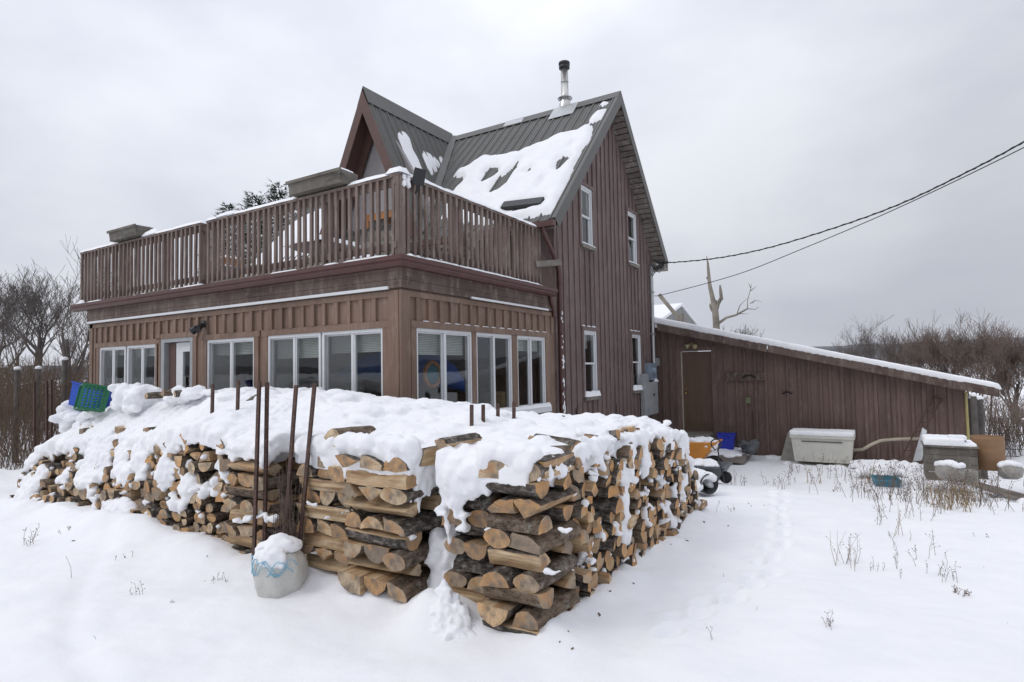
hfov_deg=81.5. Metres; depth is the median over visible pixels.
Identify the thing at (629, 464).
firewood log
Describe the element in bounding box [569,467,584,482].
firewood log
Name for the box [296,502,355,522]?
firewood log
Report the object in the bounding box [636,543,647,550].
firewood log
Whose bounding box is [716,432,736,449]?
recycling bin
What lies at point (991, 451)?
tan drum
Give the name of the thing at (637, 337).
window
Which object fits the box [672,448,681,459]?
firewood log
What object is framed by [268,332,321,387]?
window
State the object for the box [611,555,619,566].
firewood log
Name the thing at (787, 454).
stone slab
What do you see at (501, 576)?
firewood log
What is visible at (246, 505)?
firewood log
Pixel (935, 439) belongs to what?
snow
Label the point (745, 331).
bare tree
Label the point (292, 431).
steel stake
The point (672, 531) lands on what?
firewood log
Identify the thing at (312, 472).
firewood log
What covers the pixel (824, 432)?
snow
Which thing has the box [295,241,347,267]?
deck table
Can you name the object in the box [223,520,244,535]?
firewood log
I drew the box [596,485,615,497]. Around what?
firewood log
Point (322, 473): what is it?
firewood log
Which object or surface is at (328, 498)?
firewood log
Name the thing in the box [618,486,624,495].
firewood log
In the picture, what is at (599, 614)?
bark litter
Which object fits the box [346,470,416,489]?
firewood log
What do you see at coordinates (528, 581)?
firewood log
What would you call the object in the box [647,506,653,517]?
firewood log
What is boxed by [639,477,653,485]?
firewood log
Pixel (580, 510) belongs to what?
firewood log
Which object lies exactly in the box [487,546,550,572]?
firewood log
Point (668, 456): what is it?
firewood log
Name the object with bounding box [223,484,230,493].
firewood log
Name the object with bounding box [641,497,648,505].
firewood log
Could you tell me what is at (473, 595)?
firewood log
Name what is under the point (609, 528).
firewood log
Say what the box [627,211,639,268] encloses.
window
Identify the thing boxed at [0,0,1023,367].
sky
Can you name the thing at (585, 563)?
firewood log
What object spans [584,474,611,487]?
firewood log
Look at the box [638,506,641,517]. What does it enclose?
firewood log
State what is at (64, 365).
fence post
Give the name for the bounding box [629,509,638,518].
firewood log
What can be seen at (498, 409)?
steel stake
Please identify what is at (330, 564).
firewood log
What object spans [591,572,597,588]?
firewood log
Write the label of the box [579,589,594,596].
firewood log
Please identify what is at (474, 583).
firewood log
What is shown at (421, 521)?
firewood log
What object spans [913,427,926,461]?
metal sheet
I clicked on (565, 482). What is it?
firewood log
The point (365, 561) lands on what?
firewood log
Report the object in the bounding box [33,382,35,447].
steel stake
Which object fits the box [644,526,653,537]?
firewood log
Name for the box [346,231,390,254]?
deck chair
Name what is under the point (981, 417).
fence post
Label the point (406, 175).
railing snow
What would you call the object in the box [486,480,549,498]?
firewood log
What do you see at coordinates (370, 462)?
firewood log
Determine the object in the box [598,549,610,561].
firewood log
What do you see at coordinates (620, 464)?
firewood log
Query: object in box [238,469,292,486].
firewood log
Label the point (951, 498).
straw grass
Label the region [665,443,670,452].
firewood log
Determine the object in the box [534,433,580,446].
firewood log
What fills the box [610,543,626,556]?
firewood log
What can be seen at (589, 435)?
firewood log
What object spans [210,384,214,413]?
steel stake
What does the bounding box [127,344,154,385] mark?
window
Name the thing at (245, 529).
firewood log
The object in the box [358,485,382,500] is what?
firewood log
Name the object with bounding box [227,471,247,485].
firewood log
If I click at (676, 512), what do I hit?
firewood log
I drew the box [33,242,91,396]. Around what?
bare tree
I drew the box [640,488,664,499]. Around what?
firewood log
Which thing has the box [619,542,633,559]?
firewood log
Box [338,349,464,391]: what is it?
kayak
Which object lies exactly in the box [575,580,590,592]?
firewood log
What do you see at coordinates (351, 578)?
firewood log
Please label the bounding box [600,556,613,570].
firewood log
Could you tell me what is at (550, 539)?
firewood log
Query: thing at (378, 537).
firewood log
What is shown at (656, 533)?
firewood log
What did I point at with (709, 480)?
pail snow
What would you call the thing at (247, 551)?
firewood log
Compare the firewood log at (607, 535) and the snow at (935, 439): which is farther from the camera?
the snow at (935, 439)
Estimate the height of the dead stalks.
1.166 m
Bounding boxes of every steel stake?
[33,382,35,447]
[45,381,47,441]
[50,380,52,437]
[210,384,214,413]
[236,380,239,409]
[251,381,261,559]
[262,382,268,541]
[285,385,297,533]
[298,383,316,549]
[470,404,473,425]
[481,405,484,421]
[496,403,499,416]
[512,401,515,418]
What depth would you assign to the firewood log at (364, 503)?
4.07 m
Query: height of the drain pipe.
0.332 m
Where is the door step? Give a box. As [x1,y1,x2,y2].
[686,432,714,438]
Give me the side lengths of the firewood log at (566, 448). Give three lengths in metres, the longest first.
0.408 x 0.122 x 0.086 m
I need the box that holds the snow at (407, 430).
[7,386,703,587]
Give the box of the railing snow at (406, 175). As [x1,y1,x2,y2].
[80,166,536,252]
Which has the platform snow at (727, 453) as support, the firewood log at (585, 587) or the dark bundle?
the dark bundle
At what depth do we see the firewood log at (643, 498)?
4.88 m
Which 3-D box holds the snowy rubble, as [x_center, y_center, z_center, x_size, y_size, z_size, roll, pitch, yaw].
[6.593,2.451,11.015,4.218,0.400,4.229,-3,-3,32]
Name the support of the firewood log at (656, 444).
on the firewood log at (657, 454)
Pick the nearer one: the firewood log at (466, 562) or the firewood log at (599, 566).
the firewood log at (466, 562)
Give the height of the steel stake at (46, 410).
1.080 m
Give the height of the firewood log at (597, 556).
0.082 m
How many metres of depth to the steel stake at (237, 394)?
5.72 m
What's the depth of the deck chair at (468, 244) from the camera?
10.06 m
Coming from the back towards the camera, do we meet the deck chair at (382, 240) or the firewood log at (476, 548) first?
the deck chair at (382, 240)
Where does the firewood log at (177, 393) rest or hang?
on the snow lumps
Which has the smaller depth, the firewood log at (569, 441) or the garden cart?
the firewood log at (569, 441)
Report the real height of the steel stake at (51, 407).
1.091 m
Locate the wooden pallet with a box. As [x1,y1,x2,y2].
[704,450,750,463]
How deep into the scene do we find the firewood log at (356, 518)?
4.18 m
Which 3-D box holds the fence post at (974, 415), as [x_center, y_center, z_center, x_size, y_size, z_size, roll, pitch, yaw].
[8.267,1.884,10.585,0.099,1.936,0.099,-3,-3,32]
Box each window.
[99,346,126,385]
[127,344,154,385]
[207,337,253,388]
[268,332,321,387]
[322,328,382,395]
[417,328,472,403]
[476,332,512,408]
[517,335,545,406]
[580,185,596,251]
[583,330,601,400]
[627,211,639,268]
[632,334,642,393]
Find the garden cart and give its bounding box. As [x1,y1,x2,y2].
[694,439,732,482]
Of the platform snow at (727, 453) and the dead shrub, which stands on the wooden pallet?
the platform snow at (727, 453)
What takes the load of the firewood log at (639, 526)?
on the firewood log at (639, 537)
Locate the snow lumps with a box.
[48,382,572,432]
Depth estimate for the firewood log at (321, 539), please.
4.47 m
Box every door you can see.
[176,342,189,386]
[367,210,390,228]
[682,351,713,431]
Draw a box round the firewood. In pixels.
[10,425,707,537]
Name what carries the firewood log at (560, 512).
on the firewood log at (550, 539)
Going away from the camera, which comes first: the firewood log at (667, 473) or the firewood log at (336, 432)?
the firewood log at (336, 432)
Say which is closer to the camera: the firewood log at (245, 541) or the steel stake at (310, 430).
the steel stake at (310, 430)
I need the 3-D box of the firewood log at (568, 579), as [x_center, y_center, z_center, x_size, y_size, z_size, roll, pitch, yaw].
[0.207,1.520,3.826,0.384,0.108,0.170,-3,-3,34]
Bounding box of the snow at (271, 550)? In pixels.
[253,533,302,569]
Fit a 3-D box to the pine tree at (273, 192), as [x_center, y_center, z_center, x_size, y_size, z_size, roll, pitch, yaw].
[-8.743,-1.672,22.236,5.598,8.931,5.779,-3,-3,32]
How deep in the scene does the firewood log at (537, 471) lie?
3.47 m
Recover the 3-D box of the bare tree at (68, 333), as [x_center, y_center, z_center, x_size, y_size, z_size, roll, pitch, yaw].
[-17.649,-0.643,25.047,3.164,7.195,2.682,0,-3,-23]
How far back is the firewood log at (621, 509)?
4.45 m
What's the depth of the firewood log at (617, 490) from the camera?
4.46 m
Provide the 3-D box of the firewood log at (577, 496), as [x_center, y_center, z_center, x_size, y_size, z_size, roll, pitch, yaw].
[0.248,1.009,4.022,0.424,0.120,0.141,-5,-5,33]
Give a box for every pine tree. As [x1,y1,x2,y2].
[188,202,251,273]
[225,191,273,263]
[245,180,296,257]
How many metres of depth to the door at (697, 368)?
14.72 m
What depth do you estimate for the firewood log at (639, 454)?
4.80 m
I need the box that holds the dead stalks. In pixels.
[985,408,1023,458]
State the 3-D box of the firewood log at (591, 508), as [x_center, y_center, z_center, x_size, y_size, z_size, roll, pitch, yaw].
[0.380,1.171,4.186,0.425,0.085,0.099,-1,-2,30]
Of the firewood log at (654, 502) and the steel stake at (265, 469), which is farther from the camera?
the firewood log at (654, 502)
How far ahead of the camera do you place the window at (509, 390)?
8.84 m
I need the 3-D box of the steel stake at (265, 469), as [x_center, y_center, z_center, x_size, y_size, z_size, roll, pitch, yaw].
[-1.990,1.048,4.826,0.068,1.425,0.038,-3,-3,32]
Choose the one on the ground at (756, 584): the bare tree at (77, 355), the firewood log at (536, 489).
the bare tree at (77, 355)
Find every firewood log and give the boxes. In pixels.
[144,392,163,398]
[161,389,172,395]
[174,390,181,396]
[216,439,224,448]
[217,454,227,459]
[219,458,232,471]
[221,504,229,511]
[221,534,231,543]
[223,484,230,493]
[223,496,250,510]
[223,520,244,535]
[225,485,280,500]
[227,459,281,475]
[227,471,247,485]
[228,533,259,547]
[229,508,283,526]
[231,545,249,550]
[237,516,294,536]
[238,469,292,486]
[239,548,251,553]
[240,491,283,511]
[250,470,299,490]
[257,518,299,541]
[258,493,299,513]
[296,463,318,476]
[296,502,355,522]
[296,517,317,532]
[299,476,348,492]
[301,488,320,502]
[302,544,319,553]
[304,531,344,551]
[306,553,353,571]
[315,547,335,560]
[317,456,324,467]
[317,469,329,478]
[317,519,336,535]
[320,490,339,505]
[324,425,375,446]
[328,466,345,481]
[330,522,350,540]
[334,550,350,565]
[335,454,359,467]
[337,493,351,507]
[338,564,377,594]
[342,483,363,497]
[343,539,368,557]
[345,495,417,516]
[345,509,378,528]
[345,526,421,550]
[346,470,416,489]
[348,554,421,575]
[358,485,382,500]
[360,455,383,470]
[360,513,390,529]
[364,533,428,563]
[364,570,400,595]
[380,487,438,504]
[382,537,428,570]
[383,458,409,472]
[383,508,442,536]
[387,566,430,602]
[412,494,441,509]
[419,446,436,466]
[422,525,444,533]
[434,433,481,449]
[442,508,474,525]
[444,534,479,553]
[444,568,479,586]
[449,585,484,602]
[453,552,498,574]
[455,524,486,536]
[463,492,501,511]
[463,536,490,559]
[467,497,502,526]
[467,574,482,592]
[477,597,525,626]
[478,460,507,478]
[480,552,548,587]
[482,586,553,608]
[482,615,538,635]
[483,528,511,548]
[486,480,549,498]
[486,512,552,534]
[487,494,521,513]
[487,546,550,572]
[508,518,581,554]
[512,586,579,629]
[513,487,576,518]
[513,552,577,592]
[518,504,573,520]
[529,452,575,481]
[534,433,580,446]
[537,451,575,478]
[548,584,579,593]
[549,472,571,489]
[550,541,572,554]
[551,445,573,451]
[552,551,592,566]
[553,570,575,588]
[561,500,587,517]
[567,484,580,500]
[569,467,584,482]
[570,529,588,544]
[571,482,585,497]
[571,535,594,554]
[573,567,591,583]
[574,457,582,469]
[575,511,593,521]
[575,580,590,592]
[579,522,592,533]
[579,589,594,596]
[584,434,597,437]
[584,462,609,474]
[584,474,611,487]
[584,480,597,496]
[585,495,592,503]
[588,505,594,515]
[588,529,608,541]
[589,496,620,512]
[591,516,601,527]
[591,524,601,533]
[591,538,600,552]
[591,557,603,571]
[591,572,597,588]
[593,552,600,564]
[594,509,614,523]
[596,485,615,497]
[597,571,611,583]
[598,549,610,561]
[599,539,615,551]
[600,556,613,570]
[601,522,619,535]
[607,535,621,546]
[608,460,613,471]
[609,430,619,439]
[610,469,621,484]
[610,484,619,496]
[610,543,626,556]
[611,457,633,468]
[611,458,623,469]
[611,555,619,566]
[613,496,623,513]
[614,512,624,522]
[616,442,632,458]
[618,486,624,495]
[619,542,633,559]
[620,426,635,431]
[620,553,636,566]
[627,514,636,528]
[628,482,635,491]
[628,488,640,499]
[629,498,641,508]
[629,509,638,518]
[632,518,644,532]
[632,531,646,543]
[633,542,636,553]
[634,445,642,459]
[634,459,640,468]
[634,469,639,477]
[635,480,639,490]
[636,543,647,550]
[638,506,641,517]
[639,468,657,477]
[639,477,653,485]
[640,481,657,488]
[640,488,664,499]
[640,490,646,501]
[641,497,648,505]
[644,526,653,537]
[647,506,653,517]
[647,536,653,546]
[648,499,660,511]
[649,450,663,458]
[649,517,654,525]
[650,439,663,449]
[652,527,658,538]
[653,458,668,469]
[653,524,660,534]
[656,469,664,475]
[656,509,664,519]
[656,519,670,528]
[660,527,666,535]
[663,450,674,459]
[663,464,670,476]
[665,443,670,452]
[665,474,673,481]
[665,489,670,497]
[665,497,678,508]
[666,528,678,535]
[670,507,680,515]
[671,465,681,474]
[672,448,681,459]
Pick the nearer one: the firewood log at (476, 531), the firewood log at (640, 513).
the firewood log at (476, 531)
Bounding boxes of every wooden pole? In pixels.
[658,293,680,321]
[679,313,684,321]
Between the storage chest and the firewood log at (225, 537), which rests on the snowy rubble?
the storage chest
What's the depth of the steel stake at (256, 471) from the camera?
4.80 m
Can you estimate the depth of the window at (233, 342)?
8.93 m
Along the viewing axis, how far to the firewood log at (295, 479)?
4.94 m
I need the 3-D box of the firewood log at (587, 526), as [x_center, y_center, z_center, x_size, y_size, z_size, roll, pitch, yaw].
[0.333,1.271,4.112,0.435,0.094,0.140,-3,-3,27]
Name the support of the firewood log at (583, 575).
on the firewood log at (577, 588)
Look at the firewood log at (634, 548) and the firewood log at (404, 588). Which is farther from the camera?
the firewood log at (634, 548)
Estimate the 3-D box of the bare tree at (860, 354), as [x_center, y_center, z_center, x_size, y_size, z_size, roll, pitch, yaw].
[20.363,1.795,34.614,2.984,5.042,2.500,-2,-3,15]
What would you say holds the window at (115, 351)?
in the farmhouse
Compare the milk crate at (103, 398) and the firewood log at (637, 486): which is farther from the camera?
the milk crate at (103, 398)
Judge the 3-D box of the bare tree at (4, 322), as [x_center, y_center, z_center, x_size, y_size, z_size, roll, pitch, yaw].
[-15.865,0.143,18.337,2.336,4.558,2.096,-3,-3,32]
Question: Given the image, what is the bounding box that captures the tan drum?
[970,435,1005,470]
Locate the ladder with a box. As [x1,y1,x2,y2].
[900,396,942,457]
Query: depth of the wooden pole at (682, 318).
25.92 m
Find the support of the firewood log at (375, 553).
on the firewood log
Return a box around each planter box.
[107,224,152,242]
[285,167,357,197]
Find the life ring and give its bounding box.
[423,360,439,387]
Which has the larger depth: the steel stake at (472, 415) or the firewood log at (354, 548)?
the steel stake at (472, 415)
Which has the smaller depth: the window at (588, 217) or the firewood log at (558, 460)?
the firewood log at (558, 460)
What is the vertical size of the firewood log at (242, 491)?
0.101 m
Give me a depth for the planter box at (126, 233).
10.38 m
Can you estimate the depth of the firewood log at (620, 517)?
4.46 m
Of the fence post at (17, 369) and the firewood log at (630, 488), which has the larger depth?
the fence post at (17, 369)
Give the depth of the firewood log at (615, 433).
4.61 m
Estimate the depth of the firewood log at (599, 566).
4.16 m
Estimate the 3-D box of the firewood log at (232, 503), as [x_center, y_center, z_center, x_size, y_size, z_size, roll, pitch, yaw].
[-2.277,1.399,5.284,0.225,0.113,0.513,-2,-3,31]
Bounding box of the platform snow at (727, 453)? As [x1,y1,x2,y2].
[708,446,748,457]
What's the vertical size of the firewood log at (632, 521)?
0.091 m
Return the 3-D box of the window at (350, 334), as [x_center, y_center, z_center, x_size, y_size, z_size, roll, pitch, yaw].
[-1.991,0.480,7.571,1.090,1.230,0.131,-3,-3,32]
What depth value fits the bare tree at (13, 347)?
22.83 m
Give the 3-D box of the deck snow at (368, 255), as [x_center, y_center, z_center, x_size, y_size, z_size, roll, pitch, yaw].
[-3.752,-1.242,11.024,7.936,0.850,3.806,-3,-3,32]
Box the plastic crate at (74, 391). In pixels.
[68,381,111,407]
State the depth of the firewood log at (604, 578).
4.15 m
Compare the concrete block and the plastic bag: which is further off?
the concrete block
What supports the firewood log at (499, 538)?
on the firewood log at (512, 557)
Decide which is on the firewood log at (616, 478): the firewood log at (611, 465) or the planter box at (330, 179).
the firewood log at (611, 465)
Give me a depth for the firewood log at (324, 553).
4.44 m
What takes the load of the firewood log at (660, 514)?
on the firewood log at (667, 525)
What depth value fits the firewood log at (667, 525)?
5.40 m
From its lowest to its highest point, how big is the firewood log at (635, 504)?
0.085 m
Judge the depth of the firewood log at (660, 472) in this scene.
5.39 m
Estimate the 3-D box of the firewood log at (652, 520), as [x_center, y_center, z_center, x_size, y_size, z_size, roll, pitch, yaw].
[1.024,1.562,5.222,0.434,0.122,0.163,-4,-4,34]
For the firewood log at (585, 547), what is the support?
on the firewood log at (585, 563)
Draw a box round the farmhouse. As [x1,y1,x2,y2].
[70,60,667,422]
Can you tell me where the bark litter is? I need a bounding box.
[72,521,728,649]
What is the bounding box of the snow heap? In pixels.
[429,579,477,640]
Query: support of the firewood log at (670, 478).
on the firewood log
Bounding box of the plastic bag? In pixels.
[251,550,308,598]
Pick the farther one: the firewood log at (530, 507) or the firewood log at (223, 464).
the firewood log at (223, 464)
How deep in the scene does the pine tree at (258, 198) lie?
22.96 m
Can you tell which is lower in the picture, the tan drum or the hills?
the tan drum
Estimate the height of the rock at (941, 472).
0.267 m
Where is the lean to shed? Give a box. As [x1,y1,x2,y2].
[655,324,998,463]
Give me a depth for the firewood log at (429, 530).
4.22 m
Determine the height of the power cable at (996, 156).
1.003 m
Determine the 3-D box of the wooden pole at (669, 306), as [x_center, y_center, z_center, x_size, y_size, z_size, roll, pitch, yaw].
[7.311,-0.996,26.085,1.814,2.332,0.179,-3,-3,32]
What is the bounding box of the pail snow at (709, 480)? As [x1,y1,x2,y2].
[694,467,716,490]
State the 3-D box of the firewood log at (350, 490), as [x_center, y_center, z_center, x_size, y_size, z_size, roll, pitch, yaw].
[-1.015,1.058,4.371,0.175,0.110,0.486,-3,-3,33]
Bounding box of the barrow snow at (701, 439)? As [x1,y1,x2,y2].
[689,436,718,449]
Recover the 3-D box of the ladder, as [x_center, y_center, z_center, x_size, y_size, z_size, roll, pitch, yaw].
[8.262,1.731,11.994,0.974,1.225,0.117,-1,-3,-11]
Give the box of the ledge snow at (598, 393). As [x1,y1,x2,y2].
[77,242,658,413]
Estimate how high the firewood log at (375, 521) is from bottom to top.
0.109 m
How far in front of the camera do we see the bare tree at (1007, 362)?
22.79 m
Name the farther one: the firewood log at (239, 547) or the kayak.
the kayak
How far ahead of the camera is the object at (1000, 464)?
8.91 m
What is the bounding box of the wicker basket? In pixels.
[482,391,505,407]
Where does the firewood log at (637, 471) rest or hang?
on the firewood log at (637, 486)
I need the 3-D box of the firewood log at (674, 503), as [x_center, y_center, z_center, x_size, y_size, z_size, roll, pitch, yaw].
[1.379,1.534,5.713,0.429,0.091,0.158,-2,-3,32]
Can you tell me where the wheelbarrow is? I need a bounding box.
[689,439,722,461]
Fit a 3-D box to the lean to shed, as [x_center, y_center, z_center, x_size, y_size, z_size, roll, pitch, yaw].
[7.635,1.430,15.662,7.400,3.946,5.550,-3,-3,32]
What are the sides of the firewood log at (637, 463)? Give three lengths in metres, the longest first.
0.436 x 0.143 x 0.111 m
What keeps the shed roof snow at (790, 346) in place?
on the lean to shed
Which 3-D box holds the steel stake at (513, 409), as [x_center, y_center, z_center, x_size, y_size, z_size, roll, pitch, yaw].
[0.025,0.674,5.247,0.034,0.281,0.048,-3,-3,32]
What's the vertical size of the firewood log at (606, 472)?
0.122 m
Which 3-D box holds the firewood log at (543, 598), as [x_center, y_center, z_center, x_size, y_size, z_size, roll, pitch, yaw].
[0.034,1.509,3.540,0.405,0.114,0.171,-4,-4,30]
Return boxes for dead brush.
[0,346,119,469]
[969,389,1023,439]
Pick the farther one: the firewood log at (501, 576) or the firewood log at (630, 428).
the firewood log at (630, 428)
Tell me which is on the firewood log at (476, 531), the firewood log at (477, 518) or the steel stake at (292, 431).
the firewood log at (477, 518)
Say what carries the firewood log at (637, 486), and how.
on the firewood log at (643, 498)
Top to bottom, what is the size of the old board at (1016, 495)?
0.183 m
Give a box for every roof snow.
[251,101,608,264]
[654,317,1001,389]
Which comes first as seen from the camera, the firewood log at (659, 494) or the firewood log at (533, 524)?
the firewood log at (533, 524)
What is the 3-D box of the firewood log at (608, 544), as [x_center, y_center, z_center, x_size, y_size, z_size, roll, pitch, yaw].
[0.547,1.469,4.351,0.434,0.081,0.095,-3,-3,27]
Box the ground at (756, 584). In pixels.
[0,364,1023,681]
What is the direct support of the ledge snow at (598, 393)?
on the farmhouse
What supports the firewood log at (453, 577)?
on the firewood log
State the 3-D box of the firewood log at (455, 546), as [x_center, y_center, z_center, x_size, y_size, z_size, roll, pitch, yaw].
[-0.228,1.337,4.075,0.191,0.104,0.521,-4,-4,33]
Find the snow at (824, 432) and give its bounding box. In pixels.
[789,428,854,436]
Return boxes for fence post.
[12,366,20,462]
[35,366,41,444]
[60,357,68,433]
[968,396,971,439]
[970,392,980,478]
[977,396,987,479]
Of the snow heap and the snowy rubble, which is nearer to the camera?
the snow heap
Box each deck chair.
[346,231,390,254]
[435,226,483,265]
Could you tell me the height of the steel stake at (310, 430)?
1.366 m
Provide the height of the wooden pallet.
0.130 m
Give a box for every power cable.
[655,141,1023,262]
[657,147,1023,295]
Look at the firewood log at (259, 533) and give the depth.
4.88 m
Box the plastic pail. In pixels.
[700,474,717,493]
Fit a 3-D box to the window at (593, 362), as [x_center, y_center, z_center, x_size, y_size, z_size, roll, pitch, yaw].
[1.496,0.479,11.770,0.255,1.360,0.710,-3,-3,32]
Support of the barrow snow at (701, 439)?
in the wheelbarrow
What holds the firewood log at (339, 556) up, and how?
on the firewood log
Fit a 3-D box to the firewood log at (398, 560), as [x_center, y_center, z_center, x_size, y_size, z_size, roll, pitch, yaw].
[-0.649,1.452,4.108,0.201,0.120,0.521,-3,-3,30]
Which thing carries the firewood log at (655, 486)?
on the firewood log at (659, 494)
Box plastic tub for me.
[870,475,900,486]
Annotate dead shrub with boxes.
[260,460,312,551]
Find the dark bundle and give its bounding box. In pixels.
[738,439,759,454]
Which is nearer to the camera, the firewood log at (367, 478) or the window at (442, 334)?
the firewood log at (367, 478)
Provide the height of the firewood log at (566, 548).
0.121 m
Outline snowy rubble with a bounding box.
[764,455,1023,502]
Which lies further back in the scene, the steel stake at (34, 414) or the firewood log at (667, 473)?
the steel stake at (34, 414)
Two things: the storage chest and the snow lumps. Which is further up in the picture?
the snow lumps
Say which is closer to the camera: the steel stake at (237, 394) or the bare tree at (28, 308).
the steel stake at (237, 394)
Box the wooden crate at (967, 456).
[921,440,978,481]
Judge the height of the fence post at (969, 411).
1.737 m
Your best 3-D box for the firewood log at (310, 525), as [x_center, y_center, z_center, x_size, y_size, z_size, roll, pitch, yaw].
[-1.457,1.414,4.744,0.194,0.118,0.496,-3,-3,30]
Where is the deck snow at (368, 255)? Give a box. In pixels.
[157,235,542,290]
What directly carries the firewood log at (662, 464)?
on the firewood log at (660, 472)
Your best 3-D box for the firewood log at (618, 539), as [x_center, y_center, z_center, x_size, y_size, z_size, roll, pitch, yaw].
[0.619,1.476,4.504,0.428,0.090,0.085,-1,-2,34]
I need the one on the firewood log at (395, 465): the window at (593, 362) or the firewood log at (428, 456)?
the firewood log at (428, 456)
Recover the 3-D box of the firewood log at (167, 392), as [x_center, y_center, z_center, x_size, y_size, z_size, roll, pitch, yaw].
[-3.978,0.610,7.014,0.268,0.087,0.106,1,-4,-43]
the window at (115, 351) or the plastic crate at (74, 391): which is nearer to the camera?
the plastic crate at (74, 391)
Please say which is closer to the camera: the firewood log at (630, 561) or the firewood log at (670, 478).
the firewood log at (630, 561)
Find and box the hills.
[1,337,1023,379]
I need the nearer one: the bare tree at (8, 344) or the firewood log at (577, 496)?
the firewood log at (577, 496)
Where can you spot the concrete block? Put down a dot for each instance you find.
(971, 471)
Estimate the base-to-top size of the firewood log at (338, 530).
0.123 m
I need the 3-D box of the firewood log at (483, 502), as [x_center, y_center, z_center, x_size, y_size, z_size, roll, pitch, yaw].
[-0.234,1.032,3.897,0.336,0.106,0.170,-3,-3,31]
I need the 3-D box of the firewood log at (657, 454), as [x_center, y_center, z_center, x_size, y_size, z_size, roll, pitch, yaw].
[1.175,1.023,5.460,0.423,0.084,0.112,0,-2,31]
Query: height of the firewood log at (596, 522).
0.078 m
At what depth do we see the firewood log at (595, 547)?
4.07 m
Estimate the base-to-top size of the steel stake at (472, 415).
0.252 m
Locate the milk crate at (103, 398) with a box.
[73,383,109,412]
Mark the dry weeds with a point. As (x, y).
(928, 502)
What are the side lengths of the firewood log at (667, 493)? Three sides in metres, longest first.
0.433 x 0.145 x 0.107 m
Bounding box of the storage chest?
[789,434,855,463]
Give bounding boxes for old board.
[973,485,1023,497]
[978,486,1019,500]
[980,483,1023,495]
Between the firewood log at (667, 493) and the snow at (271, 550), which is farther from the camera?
the firewood log at (667, 493)
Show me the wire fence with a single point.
(1009, 441)
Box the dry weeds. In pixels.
[23,452,1023,638]
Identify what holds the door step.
on the ground at (756, 584)
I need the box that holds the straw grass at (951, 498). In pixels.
[804,465,982,567]
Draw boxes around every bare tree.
[0,257,86,379]
[0,271,37,350]
[0,279,45,396]
[0,309,37,392]
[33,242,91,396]
[54,302,90,381]
[57,234,129,369]
[722,323,764,336]
[831,314,911,363]
[832,330,879,356]
[866,319,943,369]
[892,308,983,376]
[928,310,1023,410]
[963,320,1023,416]
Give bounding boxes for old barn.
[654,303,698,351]
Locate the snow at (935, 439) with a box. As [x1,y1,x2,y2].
[921,434,976,446]
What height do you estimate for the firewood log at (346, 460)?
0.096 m
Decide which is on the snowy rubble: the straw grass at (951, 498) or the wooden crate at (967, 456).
the wooden crate at (967, 456)
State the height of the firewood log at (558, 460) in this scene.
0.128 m
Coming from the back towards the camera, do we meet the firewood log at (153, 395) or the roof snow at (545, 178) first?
the roof snow at (545, 178)
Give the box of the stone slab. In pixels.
[781,432,794,460]
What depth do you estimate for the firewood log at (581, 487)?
3.99 m
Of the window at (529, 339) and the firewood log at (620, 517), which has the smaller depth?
the firewood log at (620, 517)
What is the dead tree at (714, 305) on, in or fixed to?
on the ground at (756, 584)
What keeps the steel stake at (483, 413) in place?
on the snow at (407, 430)
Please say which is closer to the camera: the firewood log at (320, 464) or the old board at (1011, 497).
the firewood log at (320, 464)
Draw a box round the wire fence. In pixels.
[989,418,1023,458]
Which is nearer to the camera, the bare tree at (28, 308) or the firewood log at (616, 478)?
the firewood log at (616, 478)
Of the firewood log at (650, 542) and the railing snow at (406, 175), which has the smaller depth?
the firewood log at (650, 542)
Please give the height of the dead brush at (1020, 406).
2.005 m
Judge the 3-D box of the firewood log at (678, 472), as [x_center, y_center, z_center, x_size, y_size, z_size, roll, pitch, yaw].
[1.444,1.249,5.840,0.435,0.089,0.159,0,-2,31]
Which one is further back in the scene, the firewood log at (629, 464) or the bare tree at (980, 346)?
the bare tree at (980, 346)
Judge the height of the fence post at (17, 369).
2.027 m
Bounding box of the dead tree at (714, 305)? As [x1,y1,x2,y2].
[706,256,761,328]
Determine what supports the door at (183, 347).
in the farmhouse
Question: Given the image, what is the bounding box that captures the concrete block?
[964,469,978,485]
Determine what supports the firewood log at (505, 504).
on the firewood log at (533, 524)
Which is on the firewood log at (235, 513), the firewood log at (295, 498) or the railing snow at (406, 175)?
the firewood log at (295, 498)
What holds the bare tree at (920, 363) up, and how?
on the ground at (756, 584)
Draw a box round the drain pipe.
[853,437,918,451]
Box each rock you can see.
[935,466,964,480]
[998,465,1023,479]
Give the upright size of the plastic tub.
0.184 m
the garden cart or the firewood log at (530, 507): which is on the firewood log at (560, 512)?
the firewood log at (530, 507)

